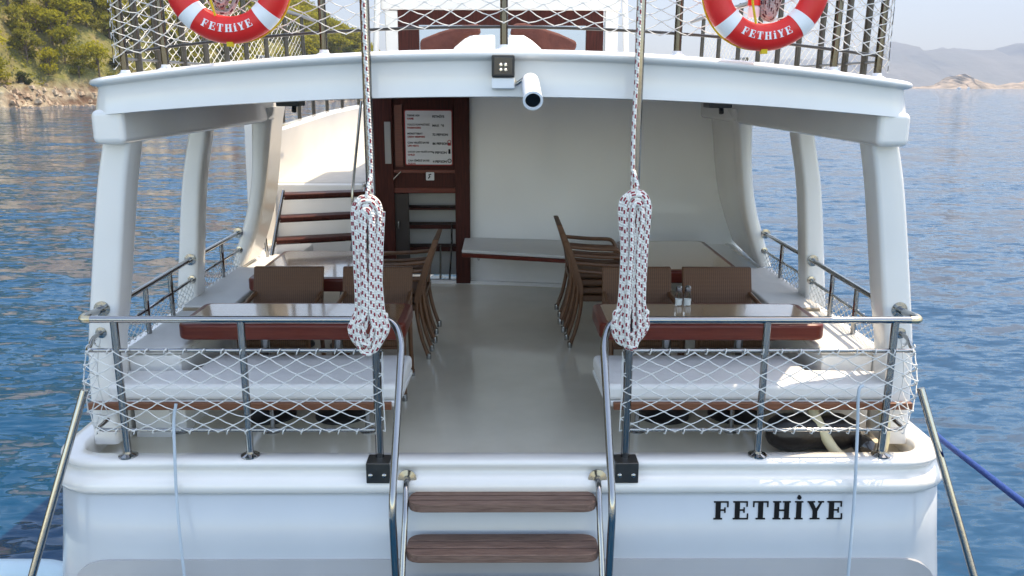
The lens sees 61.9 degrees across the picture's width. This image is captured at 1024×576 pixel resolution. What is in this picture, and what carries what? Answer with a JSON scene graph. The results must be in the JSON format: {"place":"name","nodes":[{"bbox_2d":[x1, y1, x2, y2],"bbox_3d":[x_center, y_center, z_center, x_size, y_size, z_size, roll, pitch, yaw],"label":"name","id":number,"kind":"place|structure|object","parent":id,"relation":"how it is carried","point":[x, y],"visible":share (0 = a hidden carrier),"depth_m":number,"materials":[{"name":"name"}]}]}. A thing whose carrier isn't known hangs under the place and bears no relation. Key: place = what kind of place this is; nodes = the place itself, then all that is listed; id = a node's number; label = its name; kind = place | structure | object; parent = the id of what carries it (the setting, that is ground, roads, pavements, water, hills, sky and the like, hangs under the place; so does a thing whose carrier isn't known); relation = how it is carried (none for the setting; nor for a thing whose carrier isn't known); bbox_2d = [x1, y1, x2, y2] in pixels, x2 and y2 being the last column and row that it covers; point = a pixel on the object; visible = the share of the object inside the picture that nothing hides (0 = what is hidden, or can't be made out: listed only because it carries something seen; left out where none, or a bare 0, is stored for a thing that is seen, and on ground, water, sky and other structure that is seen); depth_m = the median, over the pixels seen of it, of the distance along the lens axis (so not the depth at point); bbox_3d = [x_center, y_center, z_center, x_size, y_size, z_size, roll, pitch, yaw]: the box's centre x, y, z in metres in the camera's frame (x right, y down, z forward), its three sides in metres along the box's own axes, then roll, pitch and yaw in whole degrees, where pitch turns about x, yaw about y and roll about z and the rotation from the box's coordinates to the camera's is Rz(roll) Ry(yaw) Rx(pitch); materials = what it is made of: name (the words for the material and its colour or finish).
{"place":"outdoors","nodes":[
{"label":"outdoors","id":0,"kind":"place"},
{"bbox_2d":[0,0,319,107],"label":"hillside","id":1,"kind":"structure","parent":0,"point":[62,78],"depth_m":141.09,"materials":[{"name":"green plant"}]},
{"bbox_2d":[0,56,11,79],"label":"pine tree","id":2,"kind":"object","parent":1,"relation":"on","point":[3,64],"visible":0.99,"depth_m":128.42,"materials":[{"name":"green plant"}]},
{"bbox_2d":[2,4,32,29],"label":"bushy tree","id":3,"kind":"object","parent":1,"relation":"on","point":[13,22],"visible":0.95,"depth_m":136.22,"materials":[{"name":"green plant"}]},
{"bbox_2d":[10,0,31,8],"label":"bushy tree","id":4,"kind":"object","parent":1,"relation":"on","point":[24,2],"visible":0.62,"depth_m":142.69,"materials":[{"name":"green plant"}]},
{"bbox_2d":[14,71,32,84],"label":"olive tree","id":5,"kind":"object","parent":1,"relation":"on","point":[20,76],"visible":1,"depth_m":132.33,"materials":[{"name":"green plant"}]},
{"bbox_2d":[7,28,46,61],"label":"bushy tree","id":6,"kind":"object","parent":1,"relation":"on","point":[21,37],"visible":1,"depth_m":136.04,"materials":[{"name":"green plant"}]},
{"bbox_2d":[15,2,45,33],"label":"pine tree","id":7,"kind":"object","parent":1,"relation":"on","point":[31,10],"visible":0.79,"depth_m":140.81,"materials":[{"name":"green plant"}]},
{"bbox_2d":[36,47,60,74],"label":"pine tree","id":8,"kind":"object","parent":1,"relation":"on","point":[50,55],"visible":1,"depth_m":137.88,"materials":[{"name":"green plant"}]},
{"bbox_2d":[29,8,68,44],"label":"pine tree","id":9,"kind":"object","parent":1,"relation":"on","point":[49,17],"visible":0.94,"depth_m":141.35,"materials":[{"name":"green plant"}]},
{"bbox_2d":[36,0,62,11],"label":"pine tree","id":10,"kind":"object","parent":1,"relation":"on","point":[46,3],"visible":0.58,"depth_m":144.44,"materials":[{"name":"green plant"}]},
{"bbox_2d":[49,24,81,63],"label":"pine tree","id":11,"kind":"object","parent":1,"relation":"on","point":[67,32],"visible":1,"depth_m":140.51,"materials":[{"name":"green plant"}]},
{"bbox_2d":[48,0,90,25],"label":"pine tree","id":12,"kind":"object","parent":1,"relation":"on","point":[66,5],"visible":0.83,"depth_m":145.67,"materials":[{"name":"green plant"}]},
{"bbox_2d":[69,58,86,77],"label":"bushy tree","id":13,"kind":"object","parent":1,"relation":"on","point":[78,62],"visible":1,"depth_m":141.27,"materials":[{"name":"green plant"}]},
{"bbox_2d":[67,50,91,65],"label":"pine tree","id":14,"kind":"object","parent":1,"relation":"on","point":[82,56],"visible":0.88,"depth_m":142.35,"materials":[{"name":"green plant"}]},
{"bbox_2d":[78,1,97,27],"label":"bushy tree","id":15,"kind":"object","parent":1,"relation":"on","point":[93,19],"visible":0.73,"depth_m":149.50,"materials":[{"name":"green plant"}]},
{"bbox_2d":[79,40,111,76],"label":"pine tree","id":16,"kind":"object","parent":1,"relation":"on","point":[96,50],"visible":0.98,"depth_m":143.57,"materials":[{"name":"green plant"}]},
{"bbox_2d":[90,14,115,38],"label":"bushy tree","id":17,"kind":"object","parent":1,"relation":"on","point":[104,21],"visible":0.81,"depth_m":152.19,"materials":[{"name":"green plant"}]},
{"bbox_2d":[93,0,113,16],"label":"pine tree","id":18,"kind":"object","parent":1,"relation":"on","point":[95,11],"visible":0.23,"depth_m":157.60,"materials":[{"name":"green plant"}]},
{"bbox_2d":[95,0,121,19],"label":"pine tree","id":19,"kind":"object","parent":1,"relation":"on","point":[102,2],"visible":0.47,"depth_m":155.12,"materials":[{"name":"green plant"}]},
{"bbox_2d":[97,0,127,14],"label":"bushy tree","id":20,"kind":"object","parent":1,"relation":"on","point":[104,8],"visible":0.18,"depth_m":158.32,"materials":[{"name":"green plant"}]},
{"bbox_2d":[107,57,119,69],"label":"olive tree","id":21,"kind":"object","parent":1,"relation":"on","point":[111,63],"visible":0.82,"depth_m":149.50,"materials":[{"name":"green plant"}]},
{"bbox_2d":[112,1,141,26],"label":"pine tree","id":22,"kind":"object","parent":1,"relation":"on","point":[125,15],"visible":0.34,"depth_m":158.51,"materials":[{"name":"green plant"}]},
{"bbox_2d":[111,26,143,46],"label":"olive tree","id":23,"kind":"object","parent":1,"relation":"on","point":[129,30],"visible":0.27,"depth_m":154.23,"materials":[{"name":"green plant"}]},
{"bbox_2d":[136,0,149,19],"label":"bushy tree","id":24,"kind":"object","parent":1,"relation":"on","point":[147,9],"visible":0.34,"depth_m":162.44,"materials":[{"name":"green plant"}]},
{"bbox_2d":[138,13,171,32],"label":"pine tree","id":25,"kind":"object","parent":1,"relation":"on","point":[148,22],"visible":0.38,"depth_m":161.12,"materials":[{"name":"green plant"}]},
{"bbox_2d":[150,52,179,67],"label":"pine tree","id":26,"kind":"object","parent":1,"relation":"on","point":[170,56],"visible":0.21,"depth_m":159.25,"materials":[{"name":"green plant"}]},
{"bbox_2d":[0,8,340,84],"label":"scrub","id":27,"kind":"object","parent":1,"relation":"on","point":[29,62],"visible":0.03,"depth_m":141.99,"materials":[{"name":"green plant"}]},
{"bbox_2d":[165,6,177,35],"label":"pine tree","id":28,"kind":"object","parent":1,"relation":"on","point":[173,16],"visible":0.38,"depth_m":164.70,"materials":[{"name":"green plant"}]},
{"bbox_2d":[167,31,179,54],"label":"olive tree","id":29,"kind":"object","parent":1,"relation":"on","point":[172,40],"visible":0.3,"depth_m":162.61,"materials":[{"name":"green plant"}]},
{"bbox_2d":[168,48,179,63],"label":"pine tree","id":30,"kind":"object","parent":1,"relation":"on","point":[172,49],"visible":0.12,"depth_m":160.91,"materials":[{"name":"green plant"}]},
{"bbox_2d":[3,83,356,107],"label":"shore rocks","id":31,"kind":"object","parent":1,"relation":"on","point":[37,100],"visible":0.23,"depth_m":131.60,"materials":[{"name":"beige stone"}]},
{"bbox_2d":[176,33,203,65],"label":"bushy tree","id":32,"kind":"object","parent":1,"relation":"on","point":[194,54],"visible":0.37,"depth_m":166.23,"materials":[{"name":"green plant"}]},
{"bbox_2d":[186,30,217,60],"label":"pine tree","id":33,"kind":"object","parent":1,"relation":"on","point":[200,38],"visible":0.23,"depth_m":171.29,"materials":[{"name":"green plant"}]},
{"bbox_2d":[216,43,243,60],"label":"pine tree","id":34,"kind":"object","parent":1,"relation":"on","point":[237,47],"visible":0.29,"depth_m":177.01,"materials":[{"name":"green plant"}]},
{"bbox_2d":[226,2,247,15],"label":"pine tree","id":35,"kind":"object","parent":1,"relation":"on","point":[238,4],"visible":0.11,"depth_m":187.50,"materials":[{"name":"green plant"}]},
{"bbox_2d":[234,45,258,56],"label":"pine tree","id":36,"kind":"object","parent":1,"relation":"on","point":[253,51],"visible":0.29,"depth_m":180.11,"materials":[{"name":"green plant"}]},
{"bbox_2d":[239,39,261,49],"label":"bushy tree","id":37,"kind":"object","parent":1,"relation":"on","point":[253,44],"visible":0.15,"depth_m":181.88,"materials":[{"name":"green plant"}]},
{"bbox_2d":[239,2,277,26],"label":"pine tree","id":38,"kind":"object","parent":1,"relation":"on","point":[249,7],"visible":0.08,"depth_m":195.07,"materials":[{"name":"green plant"}]},
{"bbox_2d":[268,24,282,40],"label":"bushy tree","id":39,"kind":"object","parent":1,"relation":"on","point":[275,31],"visible":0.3,"depth_m":202.06,"materials":[{"name":"green plant"}]},
{"bbox_2d":[272,46,292,56],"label":"pine tree","id":40,"kind":"object","parent":1,"relation":"on","point":[280,52],"visible":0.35,"depth_m":189.65,"materials":[{"name":"green plant"}]},
{"bbox_2d":[281,28,292,40],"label":"olive tree","id":41,"kind":"object","parent":1,"relation":"on","point":[288,36],"visible":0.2,"depth_m":205.75,"materials":[{"name":"green plant"}]},
{"bbox_2d":[281,17,299,32],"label":"pine tree","id":42,"kind":"object","parent":1,"relation":"on","point":[293,18],"visible":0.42,"depth_m":207.25,"materials":[{"name":"green plant"}]},
{"bbox_2d":[288,7,304,17],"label":"pine tree","id":43,"kind":"object","parent":1,"relation":"on","point":[297,8],"visible":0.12,"depth_m":215.49,"materials":[{"name":"green plant"}]},
{"bbox_2d":[292,5,313,24],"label":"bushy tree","id":44,"kind":"object","parent":1,"relation":"on","point":[304,7],"visible":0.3,"depth_m":224.91,"materials":[{"name":"green plant"}]},
{"bbox_2d":[290,32,317,55],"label":"pine tree","id":45,"kind":"object","parent":1,"relation":"on","point":[307,37],"visible":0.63,"depth_m":202.47,"materials":[{"name":"green plant"}]},
{"bbox_2d":[295,0,314,7],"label":"pine tree","id":46,"kind":"object","parent":1,"relation":"on","point":[305,3],"visible":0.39,"depth_m":227.33,"materials":[{"name":"green plant"}]},
{"bbox_2d":[296,30,318,45],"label":"bushy tree","id":47,"kind":"object","parent":1,"relation":"on","point":[315,37],"visible":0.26,"depth_m":207.49,"materials":[{"name":"green plant"}]},
{"bbox_2d":[298,10,318,31],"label":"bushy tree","id":48,"kind":"object","parent":1,"relation":"on","point":[314,14],"visible":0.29,"depth_m":220.40,"materials":[{"name":"green plant"}]},
{"bbox_2d":[304,21,318,39],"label":"pine tree","id":49,"kind":"object","parent":1,"relation":"on","point":[314,27],"visible":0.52,"depth_m":216.72,"materials":[{"name":"green plant"}]},
{"bbox_2d":[305,40,319,54],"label":"bushy tree","id":50,"kind":"object","parent":1,"relation":"on","point":[315,46],"visible":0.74,"depth_m":205.21,"materials":[{"name":"green plant"}]},
{"bbox_2d":[327,36,338,53],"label":"bushy tree","id":51,"kind":"object","parent":1,"relation":"on","point":[331,44],"visible":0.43,"depth_m":218.15,"materials":[{"name":"green plant"}]},
{"bbox_2d":[326,18,341,36],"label":"pine tree","id":52,"kind":"object","parent":1,"relation":"on","point":[331,23],"visible":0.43,"depth_m":232.34,"materials":[{"name":"green plant"}]},
{"bbox_2d":[329,35,351,52],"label":"pine tree","id":53,"kind":"object","parent":1,"relation":"on","point":[340,40],"visible":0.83,"depth_m":218.86,"materials":[{"name":"green plant"}]},
{"bbox_2d":[334,18,347,34],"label":"pine tree","id":54,"kind":"object","parent":1,"relation":"on","point":[341,25],"visible":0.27,"depth_m":245.58,"materials":[{"name":"green plant"}]},
{"bbox_2d":[340,46,354,52],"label":"olive tree","id":55,"kind":"object","parent":1,"relation":"on","point":[346,49],"visible":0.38,"depth_m":222.44,"materials":[{"name":"green plant"}]},
{"bbox_2d":[345,34,356,49],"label":"bushy tree","id":56,"kind":"object","parent":1,"relation":"on","point":[350,36],"visible":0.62,"depth_m":246.39,"materials":[{"name":"green plant"}]},
{"bbox_2d":[350,32,360,49],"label":"pine tree","id":57,"kind":"object","parent":1,"relation":"on","point":[357,35],"visible":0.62,"depth_m":246.45,"materials":[{"name":"green plant"}]},
{"bbox_2d":[0,89,1023,575],"bbox_3d":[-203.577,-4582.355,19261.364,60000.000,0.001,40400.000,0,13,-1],"label":"sea","id":58,"kind":"structure","parent":0,"point":[962,157],"depth_m":17.61,"materials":[{"name":"blue liquid"}]},
{"bbox_2d":[0,559,62,575],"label":"dinghy","id":59,"kind":"object","parent":58,"relation":"on","point":[21,567],"visible":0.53,"depth_m":5.50,"materials":[{"name":"white plastic"}]},
{"bbox_2d":[28,0,977,575],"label":"tour boat","id":60,"kind":"object","parent":58,"relation":"on","point":[514,434],"visible":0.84,"depth_m":4.80,"materials":[{"name":"white paint"}]},
{"bbox_2d":[172,403,185,575],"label":"hanging cord","id":61,"kind":"object","parent":60,"relation":"hanging from","point":[176,488],"visible":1,"depth_m":4.63,"materials":[{"name":"white fabric"}]},
{"bbox_2d":[208,0,238,14],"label":"rope hank","id":62,"kind":"object","parent":60,"relation":"hanging from","point":[220,6],"visible":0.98,"depth_m":4.31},
{"bbox_2d":[168,0,290,46],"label":"life ring","id":63,"kind":"object","parent":60,"relation":"attached to","point":[259,19],"visible":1,"depth_m":4.19,"materials":[{"name":"red plastic"}]},
{"bbox_2d":[237,266,325,354],"bbox_3d":[-1.624,0.311,6.063,0.513,0.835,0.576,0,13,-1],"label":"wicker chair","id":64,"kind":"object","parent":60,"relation":"on","point":[288,284],"visible":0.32,"depth_m":6.19,"materials":[{"name":"brown wicker"}]},
{"bbox_2d":[179,303,412,424],"bbox_3d":[-1.361,0.499,5.563,1.400,0.704,0.540,0,13,-1],"label":"dining table","id":65,"kind":"object","parent":60,"relation":"on","point":[401,314],"visible":0.53,"depth_m":5.43,"materials":[{"name":"brown wood"}]},
{"bbox_2d":[249,251,368,347],"bbox_3d":[-1.582,0.138,7.048,0.850,0.700,1.120,0,13,-1],"label":"dining table","id":66,"kind":"object","parent":60,"relation":"on","point":[333,263],"visible":0.26,"depth_m":7.00,"materials":[{"name":"brown wood"}]},
{"bbox_2d":[348,0,389,355],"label":"rope hank","id":67,"kind":"object","parent":60,"relation":"hanging from","point":[367,211],"visible":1,"depth_m":4.36,"materials":[{"name":"white fabric"}]},
{"bbox_2d":[332,266,414,401],"bbox_3d":[-0.978,0.312,6.070,0.513,0.835,0.576,0,13,-1],"label":"wicker chair","id":68,"kind":"object","parent":60,"relation":"on","point":[397,283],"visible":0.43,"depth_m":6.20,"materials":[{"name":"brown wicker"}]},
{"bbox_2d":[361,254,432,359],"bbox_3d":[-0.913,0.105,6.923,0.576,0.835,0.513,0,13,-1],"label":"wicker chair","id":69,"kind":"object","parent":60,"relation":"on","point":[420,280],"visible":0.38,"depth_m":6.69,"materials":[{"name":"brown wicker"}]},
{"bbox_2d":[383,246,438,351],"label":"wicker chair","id":70,"kind":"object","parent":69,"relation":"on","point":[422,318],"visible":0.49,"depth_m":6.76,"materials":[{"name":"brown wicker"}]},
{"bbox_2d":[383,229,442,343],"bbox_3d":[-0.861,-0.026,6.901,0.576,0.835,0.513,0,13,-1],"label":"wicker chair","id":71,"kind":"object","parent":70,"relation":"on","point":[435,241],"visible":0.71,"depth_m":6.75,"materials":[{"name":"brown wicker"}]},
{"bbox_2d":[404,110,452,164],"bbox_3d":[-0.873,-1.573,8.936,0.501,0.574,0.028,0,13,-1],"label":"information sign","id":72,"kind":"object","parent":60,"relation":"attached to","point":[428,137],"visible":1,"depth_m":8.93,"materials":[{"name":"white"}]},
{"bbox_2d":[426,172,433,179],"bbox_3d":[-0.867,-1.181,9.027,0.086,0.085,0.013,0,13,-1],"label":"pictogram sticker","id":73,"kind":"object","parent":60,"relation":"attached to","point":[429,175],"visible":1,"depth_m":9.03,"materials":[{"name":"white plastic"}]},
{"bbox_2d":[420,24,480,49],"bbox_3d":[-0.587,-2.387,8.143,0.575,0.254,0.160,0,13,-1],"label":"cushion","id":74,"kind":"object","parent":60,"relation":"on","point":[449,39],"visible":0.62,"depth_m":8.07,"materials":[{"name":"brown fabric"}]},
{"bbox_2d":[492,55,514,88],"bbox_3d":[-0.045,-1.090,4.306,0.116,0.164,0.107,0,13,-1],"label":"floodlight","id":75,"kind":"object","parent":60,"relation":"on","point":[503,70],"visible":1,"depth_m":4.26,"materials":[{"name":"white paint"}]},
{"bbox_2d":[515,73,542,109],"bbox_3d":[0.086,-0.977,4.237,0.135,0.178,0.316,-3,14,-14],"label":"security camera","id":76,"kind":"object","parent":60,"relation":"attached to","point":[532,95],"visible":0.98,"depth_m":4.13,"materials":[{"name":"white plastic"}]},
{"bbox_2d":[510,23,576,49],"bbox_3d":[0.299,-2.392,8.151,0.631,0.256,0.160,0,13,-1],"label":"cushion","id":77,"kind":"object","parent":60,"relation":"on","point":[546,39],"visible":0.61,"depth_m":8.08,"materials":[{"name":"brown fabric"}]},
{"bbox_2d":[566,243,619,347],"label":"wicker chair","id":78,"kind":"object","parent":60,"relation":"on","point":[587,297],"visible":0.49,"depth_m":7.01,"materials":[{"name":"brown wicker"}]},
{"bbox_2d":[562,238,619,339],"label":"wicker chair","id":79,"kind":"object","parent":78,"relation":"on","point":[592,289],"visible":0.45,"depth_m":7.00,"materials":[{"name":"brown wicker"}]},
{"bbox_2d":[557,231,619,332],"bbox_3d":[0.673,-0.095,7.209,0.576,0.835,0.513,0,13,-1],"label":"wicker chair","id":80,"kind":"object","parent":79,"relation":"on","point":[591,281],"visible":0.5,"depth_m":6.99,"materials":[{"name":"brown wicker"}]},
{"bbox_2d":[554,215,619,324],"bbox_3d":[0.645,-0.160,7.198,0.576,0.835,0.513,0,13,-1],"label":"wicker chair","id":81,"kind":"object","parent":80,"relation":"on","point":[567,273],"visible":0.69,"depth_m":7.04,"materials":[{"name":"brown wicker"}]},
{"bbox_2d":[610,0,651,350],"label":"rope hank","id":82,"kind":"object","parent":60,"relation":"hanging from","point":[634,202],"visible":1,"depth_m":4.37,"materials":[{"name":"white fabric"}]},
{"bbox_2d":[602,267,682,354],"bbox_3d":[0.913,0.314,6.090,0.513,0.835,0.576,0,13,-1],"label":"wicker chair","id":83,"kind":"object","parent":60,"relation":"on","point":[658,286],"visible":0.29,"depth_m":6.22,"materials":[{"name":"brown wicker"}]},
{"bbox_2d":[616,241,734,282],"bbox_3d":[1.399,0.046,7.479,0.840,0.698,1.340,0,13,-1],"label":"dining table","id":84,"kind":"object","parent":60,"relation":"on","point":[675,256],"visible":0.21,"depth_m":7.29,"materials":[{"name":"brown wood"}]},
{"bbox_2d":[592,303,823,424],"bbox_3d":[1.239,0.502,5.591,1.400,0.704,0.540,0,13,-1],"label":"dining table","id":85,"kind":"object","parent":60,"relation":"on","point":[667,333],"visible":0.54,"depth_m":5.45,"materials":[{"name":"brown wood"}]},
{"bbox_2d":[675,285,682,305],"bbox_3d":[1.110,0.049,5.678,0.050,0.135,0.050,0,13,-1],"label":"table shaker","id":86,"kind":"object","parent":85,"relation":"on","point":[678,297],"visible":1,"depth_m":5.66,"materials":[{"name":"clear glass"}]},
{"bbox_2d":[683,285,691,305],"bbox_3d":[1.169,0.049,5.678,0.050,0.135,0.050,0,13,-1],"label":"table shaker","id":87,"kind":"object","parent":85,"relation":"on","point":[687,297],"visible":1,"depth_m":5.66,"materials":[{"name":"clear glass"}]},
{"bbox_2d":[682,267,761,355],"bbox_3d":[1.501,0.315,6.097,0.513,0.835,0.576,0,13,-1],"label":"wicker chair","id":88,"kind":"object","parent":60,"relation":"on","point":[720,285],"visible":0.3,"depth_m":6.23,"materials":[{"name":"brown wicker"}]},
{"bbox_2d":[747,0,759,17],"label":"buoy light","id":89,"kind":"object","parent":60,"relation":"hanging from","point":[757,9],"visible":0.86,"depth_m":4.34,"materials":[{"name":"white plastic"}]},
{"bbox_2d":[702,0,827,53],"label":"life ring","id":90,"kind":"object","parent":60,"relation":"attached to","point":[733,26],"visible":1,"depth_m":4.22,"materials":[{"name":"red plastic"}]},
{"bbox_2d":[759,0,781,21],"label":"rope hank","id":91,"kind":"object","parent":60,"relation":"hanging from","point":[769,9],"visible":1,"depth_m":4.34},
{"bbox_2d":[765,412,860,451],"bbox_3d":[1.791,0.856,5.085,0.551,0.240,0.225,0,13,-1],"label":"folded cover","id":92,"kind":"object","parent":60,"relation":"on","point":[794,442],"visible":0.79,"depth_m":5.00,"materials":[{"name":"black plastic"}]},
{"bbox_2d":[807,410,890,451],"bbox_3d":[1.985,0.780,5.055,0.426,0.426,0.370,-6,15,-23],"label":"water hose","id":93,"kind":"object","parent":60,"relation":"on","point":[829,443],"visible":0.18,"depth_m":4.99,"materials":[{"name":"beige"}]},
{"bbox_2d":[846,385,863,575],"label":"hanging cord","id":94,"kind":"object","parent":60,"relation":"hanging from","point":[855,477],"visible":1,"depth_m":4.67,"materials":[{"name":"white fabric"}]},
{"bbox_2d":[851,433,875,451],"bbox_3d":[2.061,0.925,4.998,0.128,0.118,0.211,0,13,-1],"label":"fender float","id":95,"kind":"object","parent":60,"relation":"on","point":[867,444],"visible":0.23,"depth_m":4.95,"materials":[{"name":"black rubber"}]},
{"bbox_2d":[937,432,1023,507],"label":"mooring rope","id":96,"kind":"object","parent":60,"relation":"attached to","point":[1002,487],"visible":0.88,"depth_m":4.23,"materials":[{"name":"blue fabric"}]},
{"bbox_2d":[306,0,1023,61],"label":"sky","id":97,"kind":"structure","parent":0,"point":[924,24],"materials":[{"name":"white"}]},
{"bbox_2d":[760,42,1023,86],"bbox_3d":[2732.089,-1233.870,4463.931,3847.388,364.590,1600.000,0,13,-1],"label":"mountains","id":98,"kind":"structure","parent":0,"point":[915,66],"depth_m":4029.95,"materials":[{"name":"grey stone"}]},
{"bbox_2d":[938,47,970,50],"bbox_3d":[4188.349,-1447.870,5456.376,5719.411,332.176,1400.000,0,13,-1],"label":"distant mountain","id":99,"kind":"structure","parent":0,"point":[961,49],"depth_m":5343.99,"materials":[{"name":"grey stone"}]},
{"bbox_2d":[910,74,1023,88],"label":"islet","id":100,"kind":"object","parent":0,"point":[963,81],"visible":0.77,"depth_m":1432.31,"materials":[{"name":"beige stone"}]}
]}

